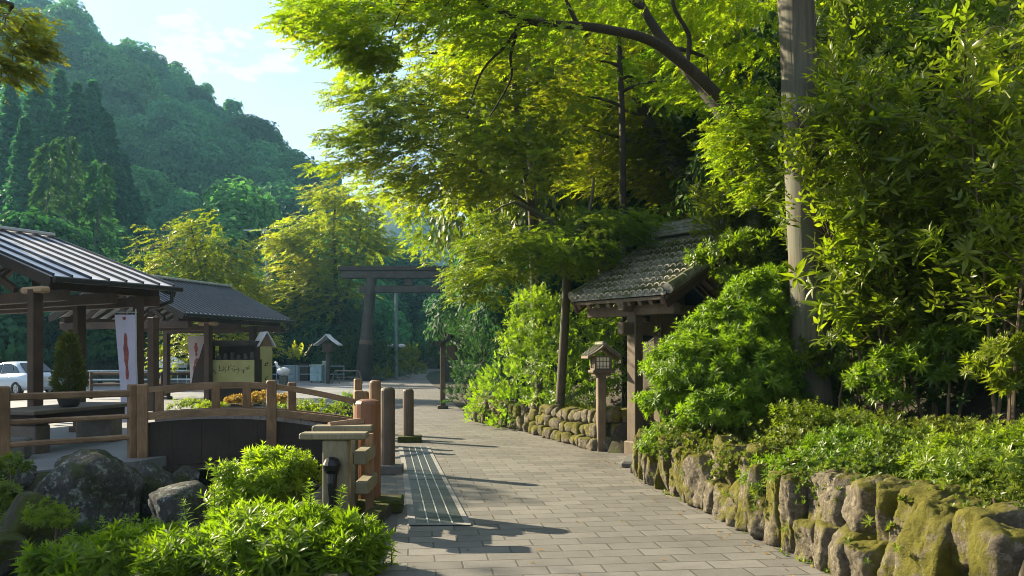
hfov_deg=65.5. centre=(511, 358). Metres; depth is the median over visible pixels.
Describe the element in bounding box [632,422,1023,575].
dry stone wall
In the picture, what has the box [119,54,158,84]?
broadleaf tree
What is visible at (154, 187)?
broadleaf tree
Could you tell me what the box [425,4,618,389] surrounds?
broadleaf tree
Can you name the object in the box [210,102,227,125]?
broadleaf tree
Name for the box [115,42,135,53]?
broadleaf tree
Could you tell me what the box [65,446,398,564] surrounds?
young shoots
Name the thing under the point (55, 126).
cedar tree
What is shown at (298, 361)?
broadleaf tree
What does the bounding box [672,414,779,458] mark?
azalea
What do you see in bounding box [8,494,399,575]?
foreground shrub
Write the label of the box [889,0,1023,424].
tall shrub
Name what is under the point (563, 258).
maple tree
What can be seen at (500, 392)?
cascading shrub
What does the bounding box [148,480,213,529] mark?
boulder
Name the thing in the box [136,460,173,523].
boulder
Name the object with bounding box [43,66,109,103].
broadleaf tree
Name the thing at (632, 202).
broadleaf tree
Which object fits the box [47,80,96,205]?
cedar tree
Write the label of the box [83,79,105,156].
cedar tree
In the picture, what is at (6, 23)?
broadleaf tree
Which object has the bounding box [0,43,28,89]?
broadleaf tree
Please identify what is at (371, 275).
torii gate
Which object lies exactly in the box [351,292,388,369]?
broadleaf tree
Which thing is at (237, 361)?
signboard
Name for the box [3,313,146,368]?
broadleaf tree
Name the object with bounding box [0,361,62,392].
parked car
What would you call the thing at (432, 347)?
broadleaf tree
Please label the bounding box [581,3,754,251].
broadleaf tree
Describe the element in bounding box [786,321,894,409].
leafy shrub
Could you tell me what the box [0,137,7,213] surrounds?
cedar tree
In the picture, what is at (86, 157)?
cedar tree
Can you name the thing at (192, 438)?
arched footbridge
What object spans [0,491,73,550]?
boulder
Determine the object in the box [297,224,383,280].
broadleaf tree
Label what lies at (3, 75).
broadleaf tree
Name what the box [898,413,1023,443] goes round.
azalea
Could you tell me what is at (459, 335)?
shrub
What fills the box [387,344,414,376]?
broadleaf tree
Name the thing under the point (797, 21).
cedar tree
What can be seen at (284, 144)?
broadleaf tree
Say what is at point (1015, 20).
tall shrub
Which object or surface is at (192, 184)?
broadleaf tree
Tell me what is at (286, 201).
broadleaf tree
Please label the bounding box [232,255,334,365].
broadleaf tree
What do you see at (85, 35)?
broadleaf tree
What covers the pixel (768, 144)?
broadleaf tree
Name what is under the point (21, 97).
broadleaf tree
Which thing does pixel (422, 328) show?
broadleaf tree
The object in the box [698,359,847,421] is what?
undergrowth
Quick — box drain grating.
[398,446,470,524]
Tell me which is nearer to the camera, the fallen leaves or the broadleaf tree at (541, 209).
the fallen leaves
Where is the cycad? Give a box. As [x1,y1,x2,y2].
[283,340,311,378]
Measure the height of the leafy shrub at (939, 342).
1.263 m
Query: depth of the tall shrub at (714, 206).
13.32 m
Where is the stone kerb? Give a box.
[323,503,391,575]
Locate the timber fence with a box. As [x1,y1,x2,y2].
[0,384,137,461]
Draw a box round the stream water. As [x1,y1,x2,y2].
[8,478,320,575]
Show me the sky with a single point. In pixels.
(217, 41)
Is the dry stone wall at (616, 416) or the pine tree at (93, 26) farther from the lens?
the pine tree at (93, 26)
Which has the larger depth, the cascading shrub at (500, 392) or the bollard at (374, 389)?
the cascading shrub at (500, 392)
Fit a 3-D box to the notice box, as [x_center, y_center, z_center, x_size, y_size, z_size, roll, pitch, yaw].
[-8.474,0.349,27.200,0.626,2.502,0.620,0,0,-38]
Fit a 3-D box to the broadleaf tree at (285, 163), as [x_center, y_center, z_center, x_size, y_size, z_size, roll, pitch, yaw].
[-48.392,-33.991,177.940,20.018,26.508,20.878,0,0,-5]
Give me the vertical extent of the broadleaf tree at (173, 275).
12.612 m
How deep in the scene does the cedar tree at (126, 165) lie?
89.65 m
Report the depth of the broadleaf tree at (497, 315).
23.72 m
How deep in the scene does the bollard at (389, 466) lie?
11.01 m
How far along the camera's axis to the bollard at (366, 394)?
14.53 m
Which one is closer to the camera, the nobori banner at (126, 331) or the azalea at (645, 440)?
the azalea at (645, 440)
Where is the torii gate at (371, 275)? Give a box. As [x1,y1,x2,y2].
[338,266,458,380]
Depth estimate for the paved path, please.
7.74 m
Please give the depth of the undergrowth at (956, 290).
9.66 m
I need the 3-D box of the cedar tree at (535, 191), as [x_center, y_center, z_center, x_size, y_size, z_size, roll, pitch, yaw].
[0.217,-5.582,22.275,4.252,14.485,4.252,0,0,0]
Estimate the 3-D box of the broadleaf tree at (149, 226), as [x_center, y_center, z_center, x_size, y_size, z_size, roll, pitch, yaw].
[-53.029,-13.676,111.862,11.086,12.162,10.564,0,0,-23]
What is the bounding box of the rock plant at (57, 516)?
[20,495,80,573]
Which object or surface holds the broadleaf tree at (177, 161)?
on the ground
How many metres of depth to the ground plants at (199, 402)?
17.70 m
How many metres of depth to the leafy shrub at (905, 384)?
9.40 m
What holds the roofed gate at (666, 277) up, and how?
on the ground
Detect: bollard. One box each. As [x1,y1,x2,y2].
[364,391,368,398]
[369,380,380,402]
[381,387,403,474]
[397,388,421,442]
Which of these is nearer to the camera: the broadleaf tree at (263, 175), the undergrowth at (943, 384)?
the undergrowth at (943, 384)
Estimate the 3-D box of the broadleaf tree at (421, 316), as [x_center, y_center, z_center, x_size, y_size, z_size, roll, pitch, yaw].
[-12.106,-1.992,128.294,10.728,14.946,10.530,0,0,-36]
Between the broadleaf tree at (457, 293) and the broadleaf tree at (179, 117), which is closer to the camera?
the broadleaf tree at (457, 293)
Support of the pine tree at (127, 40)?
on the ground
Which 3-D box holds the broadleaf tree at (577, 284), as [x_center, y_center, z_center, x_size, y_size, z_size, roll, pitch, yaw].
[2.043,-2.547,29.908,6.542,14.166,6.887,0,0,-40]
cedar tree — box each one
[0,82,23,208]
[0,117,49,217]
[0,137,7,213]
[21,62,55,166]
[39,111,72,213]
[47,69,70,130]
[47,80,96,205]
[67,131,109,250]
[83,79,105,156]
[94,112,131,238]
[114,154,146,225]
[122,188,151,255]
[526,29,537,396]
[595,36,617,361]
[777,0,837,411]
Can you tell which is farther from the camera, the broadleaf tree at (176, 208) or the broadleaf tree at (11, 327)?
the broadleaf tree at (176, 208)
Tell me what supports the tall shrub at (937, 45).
on the ground
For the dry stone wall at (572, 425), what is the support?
on the ground
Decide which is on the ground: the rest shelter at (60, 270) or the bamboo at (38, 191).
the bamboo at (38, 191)
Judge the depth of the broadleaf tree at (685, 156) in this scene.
24.40 m
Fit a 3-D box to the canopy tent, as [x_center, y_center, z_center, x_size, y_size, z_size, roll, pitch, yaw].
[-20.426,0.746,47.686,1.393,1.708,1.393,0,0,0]
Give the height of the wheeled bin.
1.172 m
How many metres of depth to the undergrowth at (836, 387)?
9.21 m
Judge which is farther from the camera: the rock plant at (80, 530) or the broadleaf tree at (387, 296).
the broadleaf tree at (387, 296)
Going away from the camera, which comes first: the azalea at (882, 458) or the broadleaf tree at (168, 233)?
the azalea at (882, 458)
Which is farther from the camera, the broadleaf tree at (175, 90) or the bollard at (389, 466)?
the broadleaf tree at (175, 90)
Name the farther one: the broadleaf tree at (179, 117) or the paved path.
the broadleaf tree at (179, 117)
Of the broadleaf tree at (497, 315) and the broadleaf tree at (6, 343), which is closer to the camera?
the broadleaf tree at (497, 315)
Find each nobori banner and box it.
[111,309,137,422]
[185,334,203,391]
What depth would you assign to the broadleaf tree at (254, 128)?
203.81 m
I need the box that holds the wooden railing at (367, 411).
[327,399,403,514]
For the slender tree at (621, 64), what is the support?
on the ground
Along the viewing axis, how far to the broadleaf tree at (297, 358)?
64.76 m
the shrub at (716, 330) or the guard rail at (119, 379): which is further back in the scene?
the guard rail at (119, 379)
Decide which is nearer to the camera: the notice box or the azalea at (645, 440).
the azalea at (645, 440)
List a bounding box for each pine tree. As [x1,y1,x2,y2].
[78,12,100,33]
[114,37,137,52]
[171,60,194,82]
[193,82,216,103]
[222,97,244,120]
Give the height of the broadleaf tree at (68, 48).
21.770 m
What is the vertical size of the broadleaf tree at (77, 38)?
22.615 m
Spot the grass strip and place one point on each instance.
(580, 406)
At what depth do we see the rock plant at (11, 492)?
9.62 m
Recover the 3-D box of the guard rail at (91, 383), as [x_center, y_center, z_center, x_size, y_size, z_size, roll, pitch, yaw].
[-13.850,1.075,31.503,5.462,1.050,0.126,0,0,-6]
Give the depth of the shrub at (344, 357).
58.08 m
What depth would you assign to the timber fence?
12.12 m
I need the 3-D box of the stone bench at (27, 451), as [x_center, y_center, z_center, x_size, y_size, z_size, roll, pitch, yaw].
[-8.100,1.430,12.550,0.850,0.330,0.420,0,0,-20]
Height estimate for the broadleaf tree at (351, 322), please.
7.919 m
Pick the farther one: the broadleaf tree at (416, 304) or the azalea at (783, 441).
the broadleaf tree at (416, 304)
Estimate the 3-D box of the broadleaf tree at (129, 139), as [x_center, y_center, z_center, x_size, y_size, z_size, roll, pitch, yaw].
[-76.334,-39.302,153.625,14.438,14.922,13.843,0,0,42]
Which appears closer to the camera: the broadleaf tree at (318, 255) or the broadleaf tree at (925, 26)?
the broadleaf tree at (925, 26)
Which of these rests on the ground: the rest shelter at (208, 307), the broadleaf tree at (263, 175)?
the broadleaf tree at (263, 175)
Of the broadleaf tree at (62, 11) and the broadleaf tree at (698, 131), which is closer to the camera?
the broadleaf tree at (698, 131)
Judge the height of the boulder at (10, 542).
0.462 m
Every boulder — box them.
[0,462,37,492]
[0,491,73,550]
[0,530,29,575]
[33,449,143,540]
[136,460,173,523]
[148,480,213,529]
[173,465,199,483]
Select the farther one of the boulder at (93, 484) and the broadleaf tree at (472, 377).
the broadleaf tree at (472, 377)
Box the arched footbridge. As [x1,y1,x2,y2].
[137,379,363,471]
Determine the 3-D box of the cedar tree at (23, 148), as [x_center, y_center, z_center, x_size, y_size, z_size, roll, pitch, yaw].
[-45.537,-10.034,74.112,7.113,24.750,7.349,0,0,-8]
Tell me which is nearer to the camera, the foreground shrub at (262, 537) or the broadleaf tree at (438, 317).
the foreground shrub at (262, 537)
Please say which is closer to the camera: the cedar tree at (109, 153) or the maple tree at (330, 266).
the maple tree at (330, 266)
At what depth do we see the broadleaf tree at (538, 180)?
26.77 m
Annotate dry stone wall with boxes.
[471,396,608,450]
[603,406,683,450]
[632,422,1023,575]
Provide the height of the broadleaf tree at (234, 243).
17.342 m
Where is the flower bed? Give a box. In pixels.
[223,389,297,406]
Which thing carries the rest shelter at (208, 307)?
on the plaza pavement
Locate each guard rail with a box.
[52,370,189,380]
[89,372,189,398]
[272,366,344,381]
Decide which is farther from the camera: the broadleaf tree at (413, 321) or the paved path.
the broadleaf tree at (413, 321)
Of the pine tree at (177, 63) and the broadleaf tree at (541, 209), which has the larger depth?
the pine tree at (177, 63)
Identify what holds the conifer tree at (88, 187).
on the ground
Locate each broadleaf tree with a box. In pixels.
[0,7,16,39]
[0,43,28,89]
[0,60,19,95]
[0,84,28,131]
[0,207,116,361]
[0,280,58,369]
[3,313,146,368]
[4,0,54,26]
[12,0,100,42]
[12,32,102,89]
[36,17,92,51]
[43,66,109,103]
[43,256,170,382]
[49,29,96,68]
[54,218,150,257]
[71,41,134,101]
[88,27,113,48]
[103,63,167,131]
[105,252,194,369]
[108,252,187,377]
[113,114,149,164]
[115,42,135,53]
[119,40,180,83]
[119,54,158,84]
[122,95,226,162]
[130,66,168,123]
[130,164,182,225]
[131,131,211,209]
[144,188,201,247]
[144,218,164,252]
[144,268,248,378]
[146,105,243,153]
[150,215,189,252]
[156,169,228,230]
[158,76,195,103]
[162,231,196,264]
[167,174,308,268]
[169,64,194,90]
[181,228,256,278]
[182,84,229,118]
[191,98,230,125]
[201,152,258,197]
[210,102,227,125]
[217,264,273,359]
[224,113,285,153]
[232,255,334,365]
[240,164,295,190]
[242,261,315,376]
[245,139,289,171]
[253,115,292,153]
[255,180,332,238]
[262,179,293,201]
[266,148,339,206]
[272,273,329,365]
[277,276,373,368]
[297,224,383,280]
[297,244,389,299]
[305,236,391,339]
[313,160,351,200]
[323,209,346,222]
[326,308,390,378]
[338,263,415,361]
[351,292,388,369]
[359,228,405,295]
[381,281,407,324]
[382,279,411,314]
[382,279,420,336]
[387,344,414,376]
[388,251,439,319]
[390,242,432,263]
[408,301,439,367]
[412,293,437,358]
[420,249,460,321]
[423,206,548,387]
[424,324,439,365]
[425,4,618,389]
[438,228,482,300]
[439,1,632,386]
[446,309,492,386]
[453,205,594,365]
[453,216,521,399]
[455,255,556,400]
[467,176,644,342]
[468,223,588,400]
[475,123,689,261]
[514,7,667,348]
[579,0,719,323]
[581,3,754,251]
[637,3,775,241]
[654,0,923,217]
[656,0,755,172]
[687,6,818,222]
[729,0,1006,268]
[883,0,1015,296]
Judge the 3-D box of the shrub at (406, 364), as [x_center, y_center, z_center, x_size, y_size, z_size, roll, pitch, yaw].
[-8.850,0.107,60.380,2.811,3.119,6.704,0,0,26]
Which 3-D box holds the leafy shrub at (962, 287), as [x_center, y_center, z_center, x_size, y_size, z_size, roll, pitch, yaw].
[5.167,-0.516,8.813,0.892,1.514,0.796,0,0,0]
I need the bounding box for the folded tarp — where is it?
[191,344,214,382]
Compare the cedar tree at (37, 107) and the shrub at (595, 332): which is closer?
the shrub at (595, 332)
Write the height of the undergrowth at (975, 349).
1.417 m
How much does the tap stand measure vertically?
1.241 m
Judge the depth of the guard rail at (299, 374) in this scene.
54.23 m
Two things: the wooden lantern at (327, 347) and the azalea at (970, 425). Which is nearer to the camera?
the azalea at (970, 425)
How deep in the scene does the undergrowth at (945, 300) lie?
10.83 m
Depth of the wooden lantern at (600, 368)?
13.52 m
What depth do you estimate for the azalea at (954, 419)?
6.90 m
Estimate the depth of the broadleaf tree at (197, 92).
233.48 m
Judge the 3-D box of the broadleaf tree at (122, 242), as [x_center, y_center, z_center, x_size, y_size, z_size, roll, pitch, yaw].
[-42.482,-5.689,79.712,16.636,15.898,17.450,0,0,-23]
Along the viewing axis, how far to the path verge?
8.10 m
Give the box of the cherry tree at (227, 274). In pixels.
[121,209,286,377]
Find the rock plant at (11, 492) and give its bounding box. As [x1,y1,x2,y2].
[0,449,35,524]
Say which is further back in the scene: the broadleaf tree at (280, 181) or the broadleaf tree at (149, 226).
the broadleaf tree at (280, 181)
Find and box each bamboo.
[20,142,72,237]
[42,136,87,243]
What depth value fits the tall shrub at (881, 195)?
8.27 m
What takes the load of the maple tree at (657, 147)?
on the ground
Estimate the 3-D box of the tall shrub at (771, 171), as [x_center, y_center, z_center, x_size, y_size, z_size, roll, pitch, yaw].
[3.880,-1.607,10.015,1.974,4.825,2.371,0,0,0]
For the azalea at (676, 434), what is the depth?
9.20 m
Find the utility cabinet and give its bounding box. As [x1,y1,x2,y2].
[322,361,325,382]
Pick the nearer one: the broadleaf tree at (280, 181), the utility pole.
the utility pole
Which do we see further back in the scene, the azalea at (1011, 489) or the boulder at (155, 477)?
the boulder at (155, 477)
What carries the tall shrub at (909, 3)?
on the ground
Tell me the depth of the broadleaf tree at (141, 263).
53.82 m
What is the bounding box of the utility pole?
[244,229,268,304]
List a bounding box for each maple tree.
[0,0,72,107]
[251,177,411,378]
[253,0,787,247]
[293,2,640,398]
[431,177,681,404]
[494,0,744,220]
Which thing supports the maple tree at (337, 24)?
on the ground
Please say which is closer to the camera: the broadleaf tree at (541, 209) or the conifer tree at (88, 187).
the broadleaf tree at (541, 209)
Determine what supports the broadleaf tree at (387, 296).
on the ground
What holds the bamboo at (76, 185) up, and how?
on the ground
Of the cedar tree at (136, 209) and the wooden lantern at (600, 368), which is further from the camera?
the cedar tree at (136, 209)
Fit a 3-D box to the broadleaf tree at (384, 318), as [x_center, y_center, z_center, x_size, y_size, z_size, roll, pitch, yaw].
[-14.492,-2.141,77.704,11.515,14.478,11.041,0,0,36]
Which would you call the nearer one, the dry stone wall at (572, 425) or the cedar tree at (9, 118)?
the dry stone wall at (572, 425)
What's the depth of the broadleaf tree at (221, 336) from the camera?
59.57 m
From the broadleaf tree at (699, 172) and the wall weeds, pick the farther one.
the broadleaf tree at (699, 172)
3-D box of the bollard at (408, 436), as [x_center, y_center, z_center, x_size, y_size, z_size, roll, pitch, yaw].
[-1.950,1.090,15.180,0.450,1.020,0.450,0,0,-6]
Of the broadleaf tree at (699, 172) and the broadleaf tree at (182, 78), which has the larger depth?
the broadleaf tree at (182, 78)
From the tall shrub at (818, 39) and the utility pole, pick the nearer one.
the tall shrub at (818, 39)
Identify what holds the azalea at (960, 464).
on the ground
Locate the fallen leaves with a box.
[415,421,828,575]
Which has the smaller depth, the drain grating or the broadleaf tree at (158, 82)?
the drain grating
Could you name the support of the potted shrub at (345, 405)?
on the plaza pavement
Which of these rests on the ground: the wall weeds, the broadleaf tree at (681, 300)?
the broadleaf tree at (681, 300)
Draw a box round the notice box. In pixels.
[255,331,275,404]
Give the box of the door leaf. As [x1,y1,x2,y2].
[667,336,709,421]
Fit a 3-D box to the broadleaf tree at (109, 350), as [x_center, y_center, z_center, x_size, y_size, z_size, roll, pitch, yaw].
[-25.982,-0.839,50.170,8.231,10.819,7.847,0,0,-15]
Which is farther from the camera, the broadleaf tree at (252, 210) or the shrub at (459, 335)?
the broadleaf tree at (252, 210)
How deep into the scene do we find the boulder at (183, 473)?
12.52 m
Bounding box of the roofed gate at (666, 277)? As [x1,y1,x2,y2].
[568,202,788,455]
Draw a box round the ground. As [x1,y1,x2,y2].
[0,150,1023,571]
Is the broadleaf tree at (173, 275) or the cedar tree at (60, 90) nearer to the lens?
the broadleaf tree at (173, 275)
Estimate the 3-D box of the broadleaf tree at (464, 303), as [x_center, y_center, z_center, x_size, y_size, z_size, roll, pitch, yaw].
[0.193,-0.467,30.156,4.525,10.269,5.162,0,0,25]
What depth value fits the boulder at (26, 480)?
10.41 m
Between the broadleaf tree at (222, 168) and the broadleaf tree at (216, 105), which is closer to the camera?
the broadleaf tree at (222, 168)
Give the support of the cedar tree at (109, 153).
on the ground
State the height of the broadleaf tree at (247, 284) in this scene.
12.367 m
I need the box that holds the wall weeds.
[637,449,902,573]
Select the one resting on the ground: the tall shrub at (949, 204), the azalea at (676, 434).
the tall shrub at (949, 204)
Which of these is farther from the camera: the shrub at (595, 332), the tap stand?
the shrub at (595, 332)
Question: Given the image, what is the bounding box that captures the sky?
[8,0,475,229]
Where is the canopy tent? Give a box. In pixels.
[159,356,186,382]
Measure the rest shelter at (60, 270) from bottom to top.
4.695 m
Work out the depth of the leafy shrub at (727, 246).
11.33 m
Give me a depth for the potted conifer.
13.98 m
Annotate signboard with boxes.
[213,340,261,406]
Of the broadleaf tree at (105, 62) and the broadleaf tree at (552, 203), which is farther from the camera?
the broadleaf tree at (105, 62)
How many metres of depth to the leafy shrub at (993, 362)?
7.14 m
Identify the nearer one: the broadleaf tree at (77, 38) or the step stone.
the step stone
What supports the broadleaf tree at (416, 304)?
on the ground
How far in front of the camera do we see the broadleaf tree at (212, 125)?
173.11 m
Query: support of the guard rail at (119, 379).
on the plaza pavement
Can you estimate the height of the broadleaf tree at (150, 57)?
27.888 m
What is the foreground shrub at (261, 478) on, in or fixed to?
on the ground
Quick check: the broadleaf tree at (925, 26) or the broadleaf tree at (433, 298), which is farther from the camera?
the broadleaf tree at (433, 298)
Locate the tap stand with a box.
[299,424,377,512]
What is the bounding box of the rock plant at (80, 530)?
[67,519,123,540]
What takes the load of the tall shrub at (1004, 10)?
on the ground
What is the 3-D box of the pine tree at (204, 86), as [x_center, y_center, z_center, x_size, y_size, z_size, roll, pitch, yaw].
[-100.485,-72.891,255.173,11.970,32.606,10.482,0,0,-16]
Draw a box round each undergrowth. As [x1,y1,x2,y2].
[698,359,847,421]
[754,337,952,418]
[870,321,1023,422]
[905,300,1023,410]
[922,289,1017,325]
[924,218,1023,357]
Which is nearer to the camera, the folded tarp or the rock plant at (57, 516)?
the rock plant at (57, 516)
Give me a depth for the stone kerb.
7.68 m
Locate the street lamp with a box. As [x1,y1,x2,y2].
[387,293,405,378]
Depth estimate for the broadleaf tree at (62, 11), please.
198.16 m
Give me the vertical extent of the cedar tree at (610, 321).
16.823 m
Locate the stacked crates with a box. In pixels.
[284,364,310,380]
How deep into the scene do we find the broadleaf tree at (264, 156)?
183.08 m
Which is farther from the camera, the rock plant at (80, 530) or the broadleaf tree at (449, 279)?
the broadleaf tree at (449, 279)
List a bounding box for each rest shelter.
[0,226,182,431]
[48,275,294,411]
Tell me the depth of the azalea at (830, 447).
6.83 m
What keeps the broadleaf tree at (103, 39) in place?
on the ground
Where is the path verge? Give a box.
[354,475,397,575]
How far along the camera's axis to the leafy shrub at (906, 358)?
8.14 m
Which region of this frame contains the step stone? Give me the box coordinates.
[620,454,632,472]
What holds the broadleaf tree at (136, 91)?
on the ground
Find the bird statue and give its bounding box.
[275,362,289,385]
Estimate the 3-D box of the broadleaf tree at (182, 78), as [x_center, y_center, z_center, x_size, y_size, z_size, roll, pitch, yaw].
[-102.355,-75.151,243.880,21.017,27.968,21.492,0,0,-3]
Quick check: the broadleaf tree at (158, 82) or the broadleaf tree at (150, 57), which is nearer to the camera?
the broadleaf tree at (158, 82)
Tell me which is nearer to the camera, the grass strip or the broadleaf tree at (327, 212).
the grass strip
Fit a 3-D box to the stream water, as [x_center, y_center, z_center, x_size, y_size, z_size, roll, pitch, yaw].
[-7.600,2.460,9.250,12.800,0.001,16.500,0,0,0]
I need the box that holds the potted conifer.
[47,330,90,406]
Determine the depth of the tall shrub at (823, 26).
11.98 m
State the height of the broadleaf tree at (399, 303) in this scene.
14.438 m
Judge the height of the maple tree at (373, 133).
9.977 m
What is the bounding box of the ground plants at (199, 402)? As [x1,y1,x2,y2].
[166,397,352,416]
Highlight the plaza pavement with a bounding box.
[10,379,372,472]
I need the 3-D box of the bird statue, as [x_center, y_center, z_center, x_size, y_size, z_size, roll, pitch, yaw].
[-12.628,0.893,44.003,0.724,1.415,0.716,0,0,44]
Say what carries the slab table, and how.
on the plaza pavement
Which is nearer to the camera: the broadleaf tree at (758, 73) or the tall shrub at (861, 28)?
the tall shrub at (861, 28)
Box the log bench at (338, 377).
[331,370,362,383]
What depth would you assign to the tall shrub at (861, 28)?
10.04 m
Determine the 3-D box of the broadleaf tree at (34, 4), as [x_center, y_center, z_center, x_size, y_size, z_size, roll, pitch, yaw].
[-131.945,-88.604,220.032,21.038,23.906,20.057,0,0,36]
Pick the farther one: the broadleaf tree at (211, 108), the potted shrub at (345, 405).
the broadleaf tree at (211, 108)
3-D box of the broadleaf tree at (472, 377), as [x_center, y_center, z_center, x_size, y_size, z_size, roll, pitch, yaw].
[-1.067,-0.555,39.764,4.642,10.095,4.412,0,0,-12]
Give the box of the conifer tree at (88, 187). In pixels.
[75,160,120,369]
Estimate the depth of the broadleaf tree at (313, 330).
59.58 m
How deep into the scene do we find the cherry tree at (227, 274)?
33.48 m
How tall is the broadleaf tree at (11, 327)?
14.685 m
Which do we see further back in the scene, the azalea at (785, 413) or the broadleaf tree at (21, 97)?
the broadleaf tree at (21, 97)
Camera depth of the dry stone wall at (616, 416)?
13.54 m
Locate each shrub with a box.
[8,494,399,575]
[195,440,321,520]
[311,316,405,378]
[332,390,352,416]
[371,341,428,379]
[437,303,503,403]
[458,346,547,428]
[492,280,626,408]
[629,261,805,432]
[682,226,779,298]
[683,141,790,377]
[686,5,834,239]
[743,50,875,413]
[762,26,973,423]
[769,15,906,378]
[780,0,939,333]
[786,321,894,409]
[788,0,901,399]
[814,53,1023,419]
[839,341,938,416]
[867,1,968,324]
[874,0,1023,363]
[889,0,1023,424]
[899,318,998,415]
[902,247,955,390]
[909,0,1023,320]
[930,0,1023,260]
[940,251,1021,379]
[958,330,1023,424]
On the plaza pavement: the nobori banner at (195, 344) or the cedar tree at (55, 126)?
the nobori banner at (195, 344)
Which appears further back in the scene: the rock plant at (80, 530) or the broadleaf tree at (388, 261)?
the broadleaf tree at (388, 261)
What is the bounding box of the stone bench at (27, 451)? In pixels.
[10,437,31,458]
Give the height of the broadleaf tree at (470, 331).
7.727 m
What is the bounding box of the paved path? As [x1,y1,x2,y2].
[381,369,830,575]
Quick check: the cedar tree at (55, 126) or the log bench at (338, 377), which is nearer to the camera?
the log bench at (338, 377)
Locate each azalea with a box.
[631,413,703,456]
[648,415,771,461]
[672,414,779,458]
[704,414,855,479]
[735,418,936,494]
[755,395,912,444]
[761,404,834,423]
[783,418,986,505]
[849,409,995,437]
[881,417,1023,502]
[885,451,1023,531]
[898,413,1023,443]
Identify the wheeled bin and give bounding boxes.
[309,365,322,382]
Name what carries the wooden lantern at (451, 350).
on the paved path
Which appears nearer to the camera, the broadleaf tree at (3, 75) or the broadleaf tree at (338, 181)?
the broadleaf tree at (3, 75)
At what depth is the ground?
17.30 m
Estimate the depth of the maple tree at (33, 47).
7.99 m
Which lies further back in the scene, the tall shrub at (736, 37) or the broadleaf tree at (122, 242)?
the broadleaf tree at (122, 242)
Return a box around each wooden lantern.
[313,334,342,383]
[435,332,463,408]
[581,341,621,451]
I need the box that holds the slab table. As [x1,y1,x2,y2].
[10,402,126,453]
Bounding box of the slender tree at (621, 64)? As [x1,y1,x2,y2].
[563,1,704,407]
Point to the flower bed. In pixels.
(255, 395)
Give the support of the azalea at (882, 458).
on the ground
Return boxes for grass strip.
[551,401,620,408]
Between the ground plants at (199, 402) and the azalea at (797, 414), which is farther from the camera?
the ground plants at (199, 402)
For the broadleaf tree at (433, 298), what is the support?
on the ground

